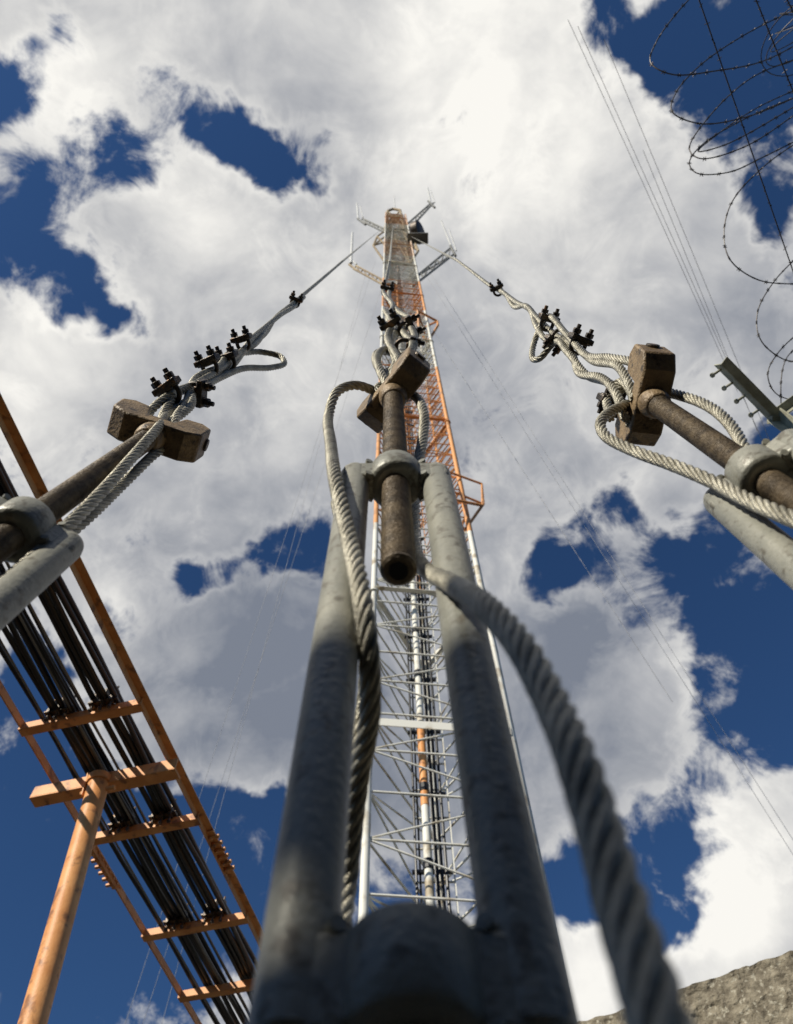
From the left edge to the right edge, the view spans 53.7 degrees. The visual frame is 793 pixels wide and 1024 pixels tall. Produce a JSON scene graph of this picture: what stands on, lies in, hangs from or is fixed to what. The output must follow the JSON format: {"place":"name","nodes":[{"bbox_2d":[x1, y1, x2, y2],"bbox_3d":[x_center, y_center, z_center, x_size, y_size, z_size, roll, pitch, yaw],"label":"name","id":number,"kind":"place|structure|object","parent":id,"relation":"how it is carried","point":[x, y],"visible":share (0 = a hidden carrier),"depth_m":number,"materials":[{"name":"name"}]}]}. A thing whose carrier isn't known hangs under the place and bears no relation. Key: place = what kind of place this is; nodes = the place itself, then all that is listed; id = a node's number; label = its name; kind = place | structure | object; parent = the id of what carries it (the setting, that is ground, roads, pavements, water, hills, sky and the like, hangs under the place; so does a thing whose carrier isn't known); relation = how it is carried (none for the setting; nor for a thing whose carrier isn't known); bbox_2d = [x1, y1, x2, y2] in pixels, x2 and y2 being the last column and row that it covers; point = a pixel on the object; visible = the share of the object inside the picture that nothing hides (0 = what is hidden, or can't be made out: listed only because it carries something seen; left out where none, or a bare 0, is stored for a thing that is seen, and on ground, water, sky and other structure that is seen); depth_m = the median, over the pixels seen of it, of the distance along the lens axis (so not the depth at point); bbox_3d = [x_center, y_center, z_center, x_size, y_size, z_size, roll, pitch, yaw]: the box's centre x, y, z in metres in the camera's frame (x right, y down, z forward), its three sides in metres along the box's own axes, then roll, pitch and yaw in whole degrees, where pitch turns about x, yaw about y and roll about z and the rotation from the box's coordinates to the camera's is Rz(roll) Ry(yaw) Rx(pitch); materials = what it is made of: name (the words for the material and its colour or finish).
{"place":"outdoors","nodes":[
{"label":"outdoors","id":0,"kind":"place"},
{"bbox_2d":[0,393,262,1023],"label":"cable tray bridge","id":1,"kind":"structure","parent":0,"point":[98,784],"depth_m":2.83,"materials":[{"name":"orange paint"}]},
{"bbox_2d":[0,0,792,1023],"label":"sky","id":2,"kind":"structure","parent":0,"point":[172,171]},
{"bbox_2d":[579,952,792,1023],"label":"concrete wall","id":3,"kind":"structure","parent":0,"point":[760,993],"depth_m":2.44,"materials":[{"name":"grey concrete"}]},
{"label":"ground","id":4,"kind":"structure","parent":0,"visible":0},
{"bbox_2d":[348,187,546,925],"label":"lattice tower","id":5,"kind":"structure","parent":4,"relation":"on","point":[424,670],"depth_m":8.11,"materials":[{"name":"metal"}]},
{"bbox_2d":[125,263,374,1023],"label":"tower guy cable","id":6,"kind":"object","parent":5,"relation":"attached to","point":[244,660],"visible":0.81,"depth_m":18.36,"materials":[{"name":"metal"}]},
{"bbox_2d":[143,291,380,1021],"bbox_3d":[-2.381,0.419,20.080,0.008,19.886,9.409,22,-66,-11],"label":"tower guy cable","id":7,"kind":"object","parent":5,"relation":"attached to","point":[260,661],"visible":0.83,"depth_m":17.44,"materials":[{"name":"metal"}]},
{"bbox_2d":[162,277,364,1022],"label":"tower guy cable","id":8,"kind":"object","parent":5,"relation":"attached to","point":[258,668],"visible":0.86,"depth_m":17.64,"materials":[{"name":"metal"}]},
{"bbox_2d":[323,228,695,1023],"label":"guy wire","id":9,"kind":"object","parent":5,"relation":"attached to","point":[645,980],"visible":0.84,"depth_m":0.20,"materials":[{"name":"metal"}]},
{"bbox_2d":[424,317,671,700],"bbox_3d":[2.790,-1.449,19.024,0.009,13.321,5.990,-41,-70,17],"label":"tower guy cable","id":10,"kind":"object","parent":5,"relation":"attached to","point":[560,528],"visible":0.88,"depth_m":16.98,"materials":[{"name":"metal"}]},
{"bbox_2d":[411,236,792,528],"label":"guy wire","id":11,"kind":"object","parent":5,"relation":"attached to","point":[613,403],"visible":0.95,"depth_m":0.75,"materials":[{"name":"metal"}]},
{"bbox_2d":[424,263,792,838],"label":"tower guy cable","id":12,"kind":"object","parent":5,"relation":"attached to","point":[631,587],"visible":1,"depth_m":18.36,"materials":[{"name":"metal"}]},
{"bbox_2d":[427,277,792,853],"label":"tower guy cable","id":13,"kind":"object","parent":5,"relation":"attached to","point":[630,598],"visible":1,"depth_m":17.93,"materials":[{"name":"metal"}]},
{"bbox_2d":[568,20,737,391],"bbox_3d":[3.836,-4.168,11.346,0.006,0.031,5.969,-30,-67,13],"label":"overhead wire","id":14,"kind":"object","parent":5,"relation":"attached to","point":[643,184],"visible":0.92,"depth_m":11.08,"materials":[{"name":"metal"}]},
{"bbox_2d":[578,27,761,438],"bbox_3d":[4.204,-3.736,11.558,0.006,0.034,6.908,-29,-67,13],"label":"overhead wire","id":15,"kind":"object","parent":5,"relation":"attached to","point":[659,208],"visible":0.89,"depth_m":11.20,"materials":[{"name":"metal"}]},
{"bbox_2d":[604,40,768,438],"bbox_3d":[4.477,-3.619,11.618,0.006,0.034,6.791,-28,-67,13],"label":"overhead wire","id":16,"kind":"object","parent":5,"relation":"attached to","point":[678,218],"visible":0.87,"depth_m":11.27,"materials":[{"name":"metal"}]},
{"bbox_2d":[643,151,756,429],"bbox_3d":[4.658,-3.178,11.839,0.006,0.026,4.820,-28,-67,12],"label":"overhead wire","id":17,"kind":"object","parent":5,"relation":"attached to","point":[691,268],"visible":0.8,"depth_m":11.58,"materials":[{"name":"metal"}]},
{"bbox_2d":[710,357,792,431],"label":"fence post","id":18,"kind":"object","parent":4,"relation":"on","point":[779,417],"visible":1,"depth_m":2.58,"materials":[{"name":"metal"}]},
{"bbox_2d":[649,0,792,403],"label":"razor wire","id":19,"kind":"object","parent":18,"relation":"attached to","point":[740,118],"visible":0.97,"depth_m":2.49,"materials":[{"name":"metal"}]},
{"bbox_3d":[0.007,0.351,-0.369,1.100,0.829,0.600,-1,-64,0],"label":"guy wire anchor","id":20,"kind":"object","parent":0,"visible":0},
{"bbox_2d":[0,399,210,630],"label":"turnbuckle","id":21,"kind":"object","parent":20,"relation":"on","point":[27,523],"visible":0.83,"depth_m":0.50,"materials":[{"name":"metal"}]},
{"bbox_2d":[0,231,378,577],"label":"guy wire","id":22,"kind":"object","parent":21,"relation":"attached to","point":[169,392],"visible":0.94,"depth_m":0.86,"materials":[{"name":"metal"}]},
{"bbox_2d":[246,347,579,1023],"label":"turnbuckle","id":23,"kind":"object","parent":20,"relation":"on","point":[501,960],"visible":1,"depth_m":0.23,"materials":[{"name":"metal"}]},
{"bbox_2d":[615,343,792,589],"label":"turnbuckle","id":24,"kind":"object","parent":20,"relation":"on","point":[763,469],"visible":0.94,"depth_m":0.52,"materials":[{"name":"metal"}]}
]}

